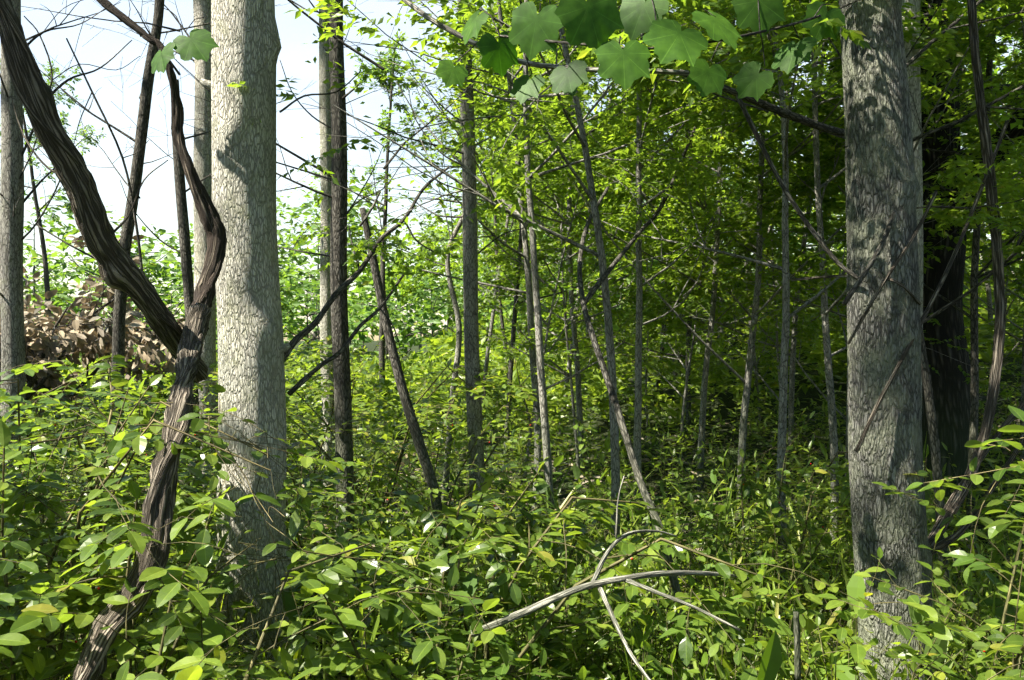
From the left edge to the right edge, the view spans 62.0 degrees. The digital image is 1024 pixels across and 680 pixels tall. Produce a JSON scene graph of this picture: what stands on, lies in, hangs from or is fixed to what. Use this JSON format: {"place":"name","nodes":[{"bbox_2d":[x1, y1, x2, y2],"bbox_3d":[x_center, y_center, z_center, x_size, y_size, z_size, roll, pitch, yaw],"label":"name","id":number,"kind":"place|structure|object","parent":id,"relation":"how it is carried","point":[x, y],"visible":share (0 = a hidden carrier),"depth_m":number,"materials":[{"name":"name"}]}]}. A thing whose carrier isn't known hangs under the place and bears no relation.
{"place":"outdoors","nodes":[
{"label":"outdoors","id":0,"kind":"place"},
{"bbox_2d":[0,0,1021,340],"label":"sky","id":1,"kind":"structure","parent":0,"point":[157,203],"materials":[{"name":"white"}]},
{"bbox_2d":[12,320,1023,679],"bbox_3d":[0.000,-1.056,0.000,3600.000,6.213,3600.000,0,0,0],"label":"undergrowth","id":2,"kind":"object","parent":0,"point":[1010,378],"depth_m":11.15,"materials":[{"name":"green plant"}]},
{"bbox_2d":[0,0,25,560],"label":"tree","id":3,"kind":"object","parent":2,"relation":"on","point":[11,288],"visible":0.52,"depth_m":5.94,"materials":[{"name":"grey plant"}]},
{"bbox_2d":[0,60,106,340],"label":"tree","id":4,"kind":"object","parent":2,"relation":"on","point":[41,232],"visible":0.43,"depth_m":21.89,"materials":[{"name":"green plant"}]},
{"bbox_2d":[23,190,98,307],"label":"tree","id":5,"kind":"object","parent":2,"relation":"on","point":[28,228],"visible":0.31,"depth_m":65.17,"materials":[{"name":"green plant"}]},
{"bbox_2d":[29,251,104,356],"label":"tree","id":6,"kind":"object","parent":2,"relation":"on","point":[63,284],"visible":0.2,"depth_m":69.49,"materials":[{"name":"green plant"}]},
{"bbox_2d":[0,374,183,565],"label":"honeysuckle shrub","id":7,"kind":"object","parent":2,"relation":"on","point":[12,403],"visible":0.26,"depth_m":5.34,"materials":[{"name":"green plant"}]},
{"bbox_2d":[0,231,184,418],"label":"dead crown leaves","id":8,"kind":"object","parent":2,"relation":"on","point":[86,335],"visible":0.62,"depth_m":10.76,"materials":[{"name":"brown plant"}]},
{"bbox_2d":[0,378,200,673],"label":"honeysuckle shrub","id":9,"kind":"object","parent":2,"relation":"on","point":[7,566],"visible":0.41,"depth_m":2.81,"materials":[{"name":"green plant"}]},
{"bbox_2d":[30,205,193,325],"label":"tree","id":10,"kind":"object","parent":2,"relation":"on","point":[149,247],"visible":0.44,"depth_m":50.79,"materials":[{"name":"green plant"}]},
{"bbox_2d":[7,368,217,537],"bbox_3d":[-2.410,0.900,5.916,1.698,1.436,1.348,0,0,0],"label":"honeysuckle shrub","id":11,"kind":"object","parent":2,"relation":"on","point":[70,495],"visible":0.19,"depth_m":5.81,"materials":[{"name":"green plant"}]},
{"bbox_2d":[0,355,255,676],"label":"honeysuckle shrub","id":12,"kind":"object","parent":2,"relation":"on","point":[110,429],"visible":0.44,"depth_m":3.29,"materials":[{"name":"green plant"}]},
{"bbox_2d":[92,241,181,319],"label":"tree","id":13,"kind":"object","parent":2,"relation":"on","point":[158,274],"visible":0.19,"depth_m":68.11,"materials":[{"name":"green plant"}]},
{"bbox_2d":[110,0,164,521],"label":"dark tree","id":14,"kind":"object","parent":2,"relation":"on","point":[119,311],"visible":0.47,"depth_m":6.47,"materials":[{"name":"brown plant"}]},
{"bbox_2d":[0,479,275,679],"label":"honeysuckle shrub","id":15,"kind":"object","parent":2,"relation":"on","point":[90,547],"visible":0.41,"depth_m":2.33,"materials":[{"name":"green plant"}]},
{"bbox_2d":[0,379,338,679],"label":"honeysuckle shrub","id":16,"kind":"object","parent":2,"relation":"on","point":[16,510],"visible":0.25,"depth_m":3.17,"materials":[{"name":"green plant"}]},
{"bbox_2d":[0,401,365,679],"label":"honeysuckle shrub","id":17,"kind":"object","parent":2,"relation":"on","point":[171,577],"visible":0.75,"depth_m":2.34,"materials":[{"name":"green plant"}]},
{"bbox_2d":[171,79,203,534],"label":"dark tree","id":18,"kind":"object","parent":2,"relation":"on","point":[184,238],"visible":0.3,"depth_m":5.97,"materials":[{"name":"brown plant"}]},
{"bbox_2d":[193,0,217,517],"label":"pale tree","id":19,"kind":"object","parent":2,"relation":"on","point":[202,154],"visible":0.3,"depth_m":6.93,"materials":[{"name":"grey plant"}]},
{"bbox_2d":[10,486,470,679],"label":"honeysuckle shrub","id":20,"kind":"object","parent":2,"relation":"on","point":[30,617],"visible":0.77,"depth_m":2.17,"materials":[{"name":"green plant"}]},
{"bbox_2d":[200,0,311,679],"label":"tree trunk","id":21,"kind":"object","parent":2,"relation":"on","point":[252,347],"visible":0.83,"depth_m":3.69,"materials":[{"name":"grey plant"}]},
{"bbox_2d":[0,0,511,268],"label":"dead twigs","id":22,"kind":"object","parent":2,"relation":"on","point":[277,144],"visible":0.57,"depth_m":5.89,"materials":[{"name":"brown wood"}]},
{"bbox_2d":[216,281,319,360],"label":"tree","id":23,"kind":"object","parent":2,"relation":"on","point":[285,313],"visible":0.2,"depth_m":29.98,"materials":[{"name":"green plant"}]},
{"bbox_2d":[0,481,546,679],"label":"herbs","id":24,"kind":"object","parent":2,"relation":"on","point":[388,663],"visible":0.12,"depth_m":3.42,"materials":[{"name":"green plant"}]},
{"bbox_2d":[140,420,448,636],"bbox_3d":[-1.190,1.041,4.358,1.934,1.207,1.592,0,0,44],"label":"honeysuckle shrub","id":25,"kind":"object","parent":2,"relation":"on","point":[342,513],"visible":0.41,"depth_m":4.23,"materials":[{"name":"green plant"}]},
{"bbox_2d":[277,239,319,341],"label":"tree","id":26,"kind":"object","parent":2,"relation":"on","point":[287,271],"visible":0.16,"depth_m":66.36,"materials":[{"name":"green plant"}]},
{"bbox_2d":[209,325,420,514],"bbox_3d":[-1.814,0.734,7.435,2.213,1.731,2.319,0,0,0],"label":"honeysuckle shrub","id":27,"kind":"object","parent":2,"relation":"on","point":[354,353],"visible":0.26,"depth_m":7.38,"materials":[{"name":"green plant"}]},
{"bbox_2d":[283,276,367,357],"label":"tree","id":28,"kind":"object","parent":2,"relation":"on","point":[297,329],"visible":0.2,"depth_m":34.12,"materials":[{"name":"green plant"}]},
{"bbox_2d":[279,256,373,367],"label":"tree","id":29,"kind":"object","parent":2,"relation":"on","point":[299,289],"visible":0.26,"depth_m":29.11,"materials":[{"name":"green plant"}]},
{"bbox_2d":[319,0,334,505],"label":"pale tree","id":30,"kind":"object","parent":2,"relation":"on","point":[325,187],"visible":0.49,"depth_m":7.95,"materials":[{"name":"grey plant"}]},
{"bbox_2d":[323,0,360,554],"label":"dark tree","id":31,"kind":"object","parent":2,"relation":"on","point":[341,361],"visible":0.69,"depth_m":5.46,"materials":[{"name":"brown plant"}]},
{"bbox_2d":[276,195,407,350],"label":"tree","id":32,"kind":"object","parent":2,"relation":"on","point":[306,214],"visible":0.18,"depth_m":56.66,"materials":[{"name":"green plant"}]},
{"bbox_2d":[304,296,415,368],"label":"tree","id":33,"kind":"object","parent":2,"relation":"on","point":[363,338],"visible":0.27,"depth_m":27.97,"materials":[{"name":"green plant"}]},
{"bbox_2d":[212,565,508,679],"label":"honeysuckle shrub","id":34,"kind":"object","parent":2,"relation":"on","point":[287,660],"visible":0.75,"depth_m":2.32,"materials":[{"name":"green plant"}]},
{"bbox_2d":[281,171,462,329],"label":"tree","id":35,"kind":"object","parent":2,"relation":"on","point":[353,222],"visible":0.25,"depth_m":47.71,"materials":[{"name":"green plant"}]},
{"bbox_2d":[193,360,560,538],"bbox_3d":[-0.984,0.852,6.191,2.614,1.424,1.566,0,0,0],"label":"honeysuckle shrub","id":36,"kind":"object","parent":2,"relation":"on","point":[487,400],"visible":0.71,"depth_m":5.98,"materials":[{"name":"green plant"}]},
{"bbox_2d":[347,250,435,359],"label":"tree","id":37,"kind":"object","parent":2,"relation":"on","point":[366,271],"visible":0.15,"depth_m":53.01,"materials":[{"name":"green plant"}]},
{"bbox_2d":[347,257,447,370],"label":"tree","id":38,"kind":"object","parent":2,"relation":"on","point":[405,331],"visible":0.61,"depth_m":26.66,"materials":[{"name":"green plant"}]},
{"bbox_2d":[308,31,494,417],"bbox_3d":[-2.252,-2.245,17.084,3.304,7.787,3.015,0,0,-26],"label":"sapling","id":39,"kind":"object","parent":2,"relation":"on","point":[386,65],"visible":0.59,"depth_m":16.97,"materials":[{"name":"green plant"}]},
{"bbox_2d":[359,207,450,601],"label":"leaning dead tree","id":40,"kind":"object","parent":2,"relation":"on","point":[419,442],"visible":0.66,"depth_m":4.98,"materials":[{"name":"wood"}]},
{"bbox_2d":[186,462,667,679],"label":"honeysuckle shrub","id":41,"kind":"object","parent":2,"relation":"on","point":[455,530],"visible":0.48,"depth_m":3.02,"materials":[{"name":"green plant"}]},
{"bbox_2d":[389,271,482,376],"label":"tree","id":42,"kind":"object","parent":2,"relation":"on","point":[427,280],"visible":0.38,"depth_m":34.59,"materials":[{"name":"green plant"}]},
{"bbox_2d":[286,388,597,555],"bbox_3d":[-0.609,0.963,5.860,2.247,1.240,1.788,0,0,21],"label":"honeysuckle shrub","id":43,"kind":"object","parent":2,"relation":"on","point":[514,487],"visible":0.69,"depth_m":5.84,"materials":[{"name":"green plant"}]},
{"bbox_2d":[441,215,461,504],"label":"tree trunk","id":44,"kind":"object","parent":2,"relation":"on","point":[446,471],"visible":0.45,"depth_m":7.48,"materials":[{"name":"grey plant"}]},
{"bbox_2d":[21,0,895,679],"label":"dead branches","id":45,"kind":"object","parent":2,"relation":"on","point":[595,580],"visible":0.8,"depth_m":3.00,"materials":[{"name":"wood"}]},
{"bbox_2d":[435,0,490,555],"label":"tree trunk","id":46,"kind":"object","parent":2,"relation":"on","point":[470,291],"visible":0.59,"depth_m":5.96,"materials":[{"name":"grey plant"}]},
{"bbox_2d":[227,0,726,587],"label":"tree sapling","id":47,"kind":"object","parent":2,"relation":"on","point":[489,76],"visible":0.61,"depth_m":4.04,"materials":[{"name":"green plant"}]},
{"bbox_2d":[427,275,533,358],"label":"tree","id":48,"kind":"object","parent":2,"relation":"on","point":[479,318],"visible":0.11,"depth_m":27.18,"materials":[{"name":"green plant"}]},
{"bbox_2d":[378,0,610,418],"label":"tree sapling","id":49,"kind":"object","parent":2,"relation":"on","point":[454,265],"visible":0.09,"depth_m":17.91,"materials":[{"name":"green plant"}]},
{"bbox_2d":[398,0,618,429],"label":"tree sapling","id":50,"kind":"object","parent":2,"relation":"on","point":[492,313],"visible":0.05,"depth_m":12.62,"materials":[{"name":"green plant"}]},
{"bbox_2d":[0,358,1023,581],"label":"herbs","id":51,"kind":"object","parent":2,"relation":"on","point":[990,459],"visible":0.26,"depth_m":7.96,"materials":[{"name":"green plant"}]},
{"bbox_2d":[2,395,1023,679],"bbox_3d":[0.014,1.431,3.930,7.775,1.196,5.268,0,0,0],"label":"grass","id":52,"kind":"structure","parent":2,"relation":"on","point":[808,588],"depth_m":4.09,"materials":[{"name":"green plant"}]},
{"bbox_2d":[3,455,1023,679],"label":"undergrowth plants","id":53,"kind":"object","parent":2,"relation":"on","point":[771,662],"visible":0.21,"depth_m":3.32,"materials":[{"name":"green plant"}]},
{"bbox_2d":[442,205,597,332],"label":"tree","id":54,"kind":"object","parent":2,"relation":"on","point":[480,275],"visible":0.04,"depth_m":25.23,"materials":[{"name":"green plant"}]},
{"bbox_2d":[25,282,1023,447],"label":"shrubs","id":55,"kind":"object","parent":2,"relation":"on","point":[597,400],"visible":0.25,"depth_m":13.66,"materials":[{"name":"green plant"}]},
{"bbox_2d":[278,0,773,532],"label":"tree sapling","id":56,"kind":"object","parent":2,"relation":"on","point":[514,156],"visible":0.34,"depth_m":7.01,"materials":[{"name":"green plant"}]},
{"bbox_2d":[452,153,621,356],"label":"tree","id":57,"kind":"object","parent":2,"relation":"on","point":[548,293],"visible":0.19,"depth_m":12.55,"materials":[{"name":"green plant"}]},
{"bbox_2d":[300,0,794,568],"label":"tree sapling","id":58,"kind":"object","parent":2,"relation":"on","point":[686,192],"visible":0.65,"depth_m":5.46,"materials":[{"name":"green plant"}]},
{"bbox_2d":[433,124,665,479],"bbox_3d":[0.300,-0.305,8.785,2.132,3.753,2.195,0,0,-17],"label":"tree","id":59,"kind":"object","parent":2,"relation":"on","point":[541,246],"visible":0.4,"depth_m":8.58,"materials":[{"name":"green plant"}]},
{"bbox_2d":[393,0,707,435],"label":"tree sapling","id":60,"kind":"object","parent":2,"relation":"on","point":[578,221],"visible":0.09,"depth_m":12.25,"materials":[{"name":"green plant"}]},
{"bbox_2d":[457,152,668,508],"bbox_3d":[0.288,0.001,7.446,1.972,3.313,1.392,0,0,-39],"label":"tree","id":61,"kind":"object","parent":2,"relation":"on","point":[503,282],"visible":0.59,"depth_m":7.53,"materials":[{"name":"green plant"}]},
{"bbox_2d":[398,1,734,371],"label":"tree sapling","id":62,"kind":"object","parent":2,"relation":"on","point":[624,305],"visible":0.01,"depth_m":19.14,"materials":[{"name":"green plant"}]},
{"bbox_2d":[167,462,966,679],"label":"honeysuckle shrub","id":63,"kind":"object","parent":2,"relation":"on","point":[527,559],"visible":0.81,"depth_m":2.61,"materials":[{"name":"green plant"}]},
{"bbox_2d":[397,0,748,471],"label":"tree sapling","id":64,"kind":"object","parent":2,"relation":"on","point":[512,340],"visible":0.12,"depth_m":10.37,"materials":[{"name":"green plant"}]},
{"bbox_2d":[360,1,826,473],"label":"tree sapling","id":65,"kind":"object","parent":2,"relation":"on","point":[577,366],"visible":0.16,"depth_m":9.55,"materials":[{"name":"green plant"}]},
{"bbox_2d":[481,30,754,382],"bbox_3d":[1.997,-2.894,19.220,6.667,8.172,6.193,0,0,26],"label":"tree","id":66,"kind":"object","parent":2,"relation":"on","point":[519,314],"visible":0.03,"depth_m":20.28,"materials":[{"name":"green plant"}]},
{"bbox_2d":[577,187,693,669],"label":"leaning sapling","id":67,"kind":"object","parent":2,"relation":"on","point":[674,581],"visible":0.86,"depth_m":3.88,"materials":[{"name":"grey plant"}]},
{"bbox_2d":[584,95,708,303],"bbox_3d":[0.798,-1.034,5.323,0.318,1.725,2.222,0,0,30],"label":"branch","id":68,"kind":"object","parent":67,"relation":"on","point":[596,286],"visible":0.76,"depth_m":5.38,"materials":[{"name":"brown plant"}]},
{"bbox_2d":[291,431,1023,679],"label":"sedge tufts","id":69,"kind":"object","parent":2,"relation":"on","point":[826,647],"visible":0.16,"depth_m":4.24,"materials":[{"name":"green plant"}]},
{"bbox_2d":[578,164,751,431],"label":"tree","id":70,"kind":"object","parent":2,"relation":"on","point":[729,318],"visible":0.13,"depth_m":12.29,"materials":[{"name":"green plant"}]},
{"bbox_2d":[492,0,842,445],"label":"tree sapling","id":71,"kind":"object","parent":2,"relation":"on","point":[688,406],"visible":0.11,"depth_m":11.13,"materials":[{"name":"green plant"}]},
{"bbox_2d":[494,16,842,384],"bbox_3d":[2.885,-3.195,16.320,6.618,8.552,6.587,0,0,0],"label":"tree","id":72,"kind":"object","parent":2,"relation":"on","point":[722,272],"visible":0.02,"depth_m":15.91,"materials":[{"name":"green plant"}]},
{"bbox_2d":[504,2,846,376],"bbox_3d":[3.626,-3.629,16.546,7.611,9.182,6.897,0,0,0],"label":"tree","id":73,"kind":"object","parent":2,"relation":"on","point":[616,328],"visible":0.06,"depth_m":15.77,"materials":[{"name":"green plant"}]},
{"bbox_2d":[546,1,809,403],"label":"tree sapling","id":74,"kind":"object","parent":2,"relation":"on","point":[658,382],"visible":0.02,"depth_m":13.32,"materials":[{"name":"green plant"}]},
{"bbox_2d":[546,4,841,393],"bbox_3d":[3.802,-5.111,14.218,6.823,12.159,7.670,0,0,0],"label":"tree sapling","id":75,"kind":"object","parent":2,"relation":"on","point":[739,269],"visible":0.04,"depth_m":12.41,"materials":[{"name":"green plant"}]},
{"bbox_2d":[436,0,972,490],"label":"tree sapling","id":76,"kind":"object","parent":2,"relation":"on","point":[598,148],"visible":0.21,"depth_m":7.90,"materials":[{"name":"green plant"}]},
{"bbox_2d":[390,479,1023,679],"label":"herbs","id":77,"kind":"object","parent":2,"relation":"on","point":[845,615],"visible":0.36,"depth_m":3.30,"materials":[{"name":"green plant"}]},
{"bbox_2d":[614,103,805,471],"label":"tree","id":78,"kind":"object","parent":2,"relation":"on","point":[675,381],"visible":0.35,"depth_m":9.47,"materials":[{"name":"green plant"}]},
{"bbox_2d":[409,498,1023,679],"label":"herbs","id":79,"kind":"object","parent":2,"relation":"on","point":[677,677],"visible":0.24,"depth_m":3.84,"materials":[{"name":"green plant"}]},
{"bbox_2d":[422,248,1018,390],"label":"hill herbs","id":80,"kind":"object","parent":2,"relation":"on","point":[436,343],"depth_m":23.63,"materials":[{"name":"green plant"}]},
{"bbox_2d":[422,0,1023,512],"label":"tree sapling","id":81,"kind":"object","parent":2,"relation":"on","point":[748,42],"visible":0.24,"depth_m":6.79,"materials":[{"name":"green plant"}]},
{"bbox_2d":[537,0,932,543],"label":"tree sapling","id":82,"kind":"object","parent":2,"relation":"on","point":[772,194],"visible":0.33,"depth_m":7.08,"materials":[{"name":"green plant"}]},
{"bbox_2d":[628,117,846,400],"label":"tree","id":83,"kind":"object","parent":2,"relation":"on","point":[740,260],"visible":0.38,"depth_m":8.88,"materials":[{"name":"green plant"}]},
{"bbox_2d":[664,113,846,420],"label":"tree","id":84,"kind":"object","parent":2,"relation":"on","point":[797,225],"visible":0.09,"depth_m":11.84,"materials":[{"name":"green plant"}]},
{"bbox_2d":[540,0,1007,604],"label":"tree sapling","id":85,"kind":"object","parent":2,"relation":"on","point":[774,42],"visible":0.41,"depth_m":5.38,"materials":[{"name":"green plant"}]},
{"bbox_2d":[538,1,1022,453],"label":"tree sapling","id":86,"kind":"object","parent":2,"relation":"on","point":[803,241],"visible":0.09,"depth_m":9.73,"materials":[{"name":"green plant"}]},
{"bbox_2d":[552,0,1023,624],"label":"tree sapling","id":87,"kind":"object","parent":2,"relation":"on","point":[1006,200],"visible":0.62,"depth_m":4.03,"materials":[{"name":"green plant"}]},
{"bbox_2d":[661,411,927,632],"bbox_3d":[1.442,0.946,4.418,1.101,1.173,0.857,0,0,-27],"label":"honeysuckle shrub","id":88,"kind":"object","parent":2,"relation":"on","point":[822,471],"visible":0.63,"depth_m":4.38,"materials":[{"name":"green plant"}]},
{"bbox_2d":[576,3,1023,350],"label":"tree sapling","id":89,"kind":"object","parent":2,"relation":"on","point":[695,293],"visible":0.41,"depth_m":8.49,"materials":[{"name":"green plant"}]},
{"bbox_2d":[616,0,1023,532],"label":"tree sapling","id":90,"kind":"object","parent":2,"relation":"on","point":[974,348],"visible":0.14,"depth_m":6.38,"materials":[{"name":"green plant"}]},
{"bbox_2d":[669,109,993,503],"bbox_3d":[3.008,-0.221,7.502,2.288,3.648,2.446,0,0,-36],"label":"tree","id":91,"kind":"object","parent":2,"relation":"on","point":[837,306],"visible":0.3,"depth_m":7.48,"materials":[{"name":"green plant"}]},
{"bbox_2d":[687,0,1023,546],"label":"tree sapling","id":92,"kind":"object","parent":2,"relation":"on","point":[950,5],"visible":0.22,"depth_m":6.01,"materials":[{"name":"green plant"}]},
{"bbox_2d":[743,7,1023,341],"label":"tree sapling","id":93,"kind":"object","parent":2,"relation":"on","point":[973,130],"visible":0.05,"depth_m":8.99,"materials":[{"name":"green plant"}]},
{"bbox_2d":[839,0,933,679],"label":"ash tree","id":94,"kind":"object","parent":2,"relation":"on","point":[881,183],"visible":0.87,"depth_m":2.91,"materials":[{"name":"grey plant"}]},
{"bbox_2d":[151,0,858,104],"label":"vine leaves","id":95,"kind":"object","parent":94,"relation":"attached to","point":[595,24],"visible":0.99,"depth_m":2.48,"materials":[{"name":"green plant"}]},
{"bbox_2d":[0,0,1023,679],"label":"vines","id":96,"kind":"object","parent":94,"relation":"attached to","point":[118,268],"visible":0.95,"depth_m":2.85,"materials":[{"name":"brown plant"}]},
{"bbox_2d":[902,0,922,394],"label":"pale tree","id":97,"kind":"object","parent":2,"relation":"on","point":[914,83],"visible":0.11,"depth_m":4.73,"materials":[{"name":"grey plant"}]},
{"bbox_2d":[809,405,1023,679],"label":"honeysuckle shrub","id":98,"kind":"object","parent":2,"relation":"on","point":[1012,642],"visible":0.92,"depth_m":2.32,"materials":[{"name":"green plant"}]},
{"bbox_2d":[835,0,1023,513],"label":"oak tree","id":99,"kind":"object","parent":2,"relation":"on","point":[951,392],"visible":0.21,"depth_m":7.29,"materials":[{"name":"black plant"}]},
{"bbox_2d":[842,43,1023,321],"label":"tree sapling","id":100,"kind":"object","parent":2,"relation":"on","point":[969,248],"visible":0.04,"depth_m":9.74,"materials":[{"name":"green plant"}]},
{"bbox_2d":[921,0,1023,275],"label":"tree sapling","id":101,"kind":"object","parent":2,"relation":"on","point":[936,89],"visible":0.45,"depth_m":5.50,"materials":[{"name":"green plant"}]},
{"bbox_2d":[960,14,1023,373],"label":"tree sapling","id":102,"kind":"object","parent":2,"relation":"on","point":[989,299],"visible":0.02,"depth_m":13.77,"materials":[{"name":"green plant"}]},
{"bbox_2d":[963,111,1023,460],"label":"tree","id":103,"kind":"object","parent":2,"relation":"on","point":[967,276],"visible":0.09,"depth_m":8.54,"materials":[{"name":"green plant"}]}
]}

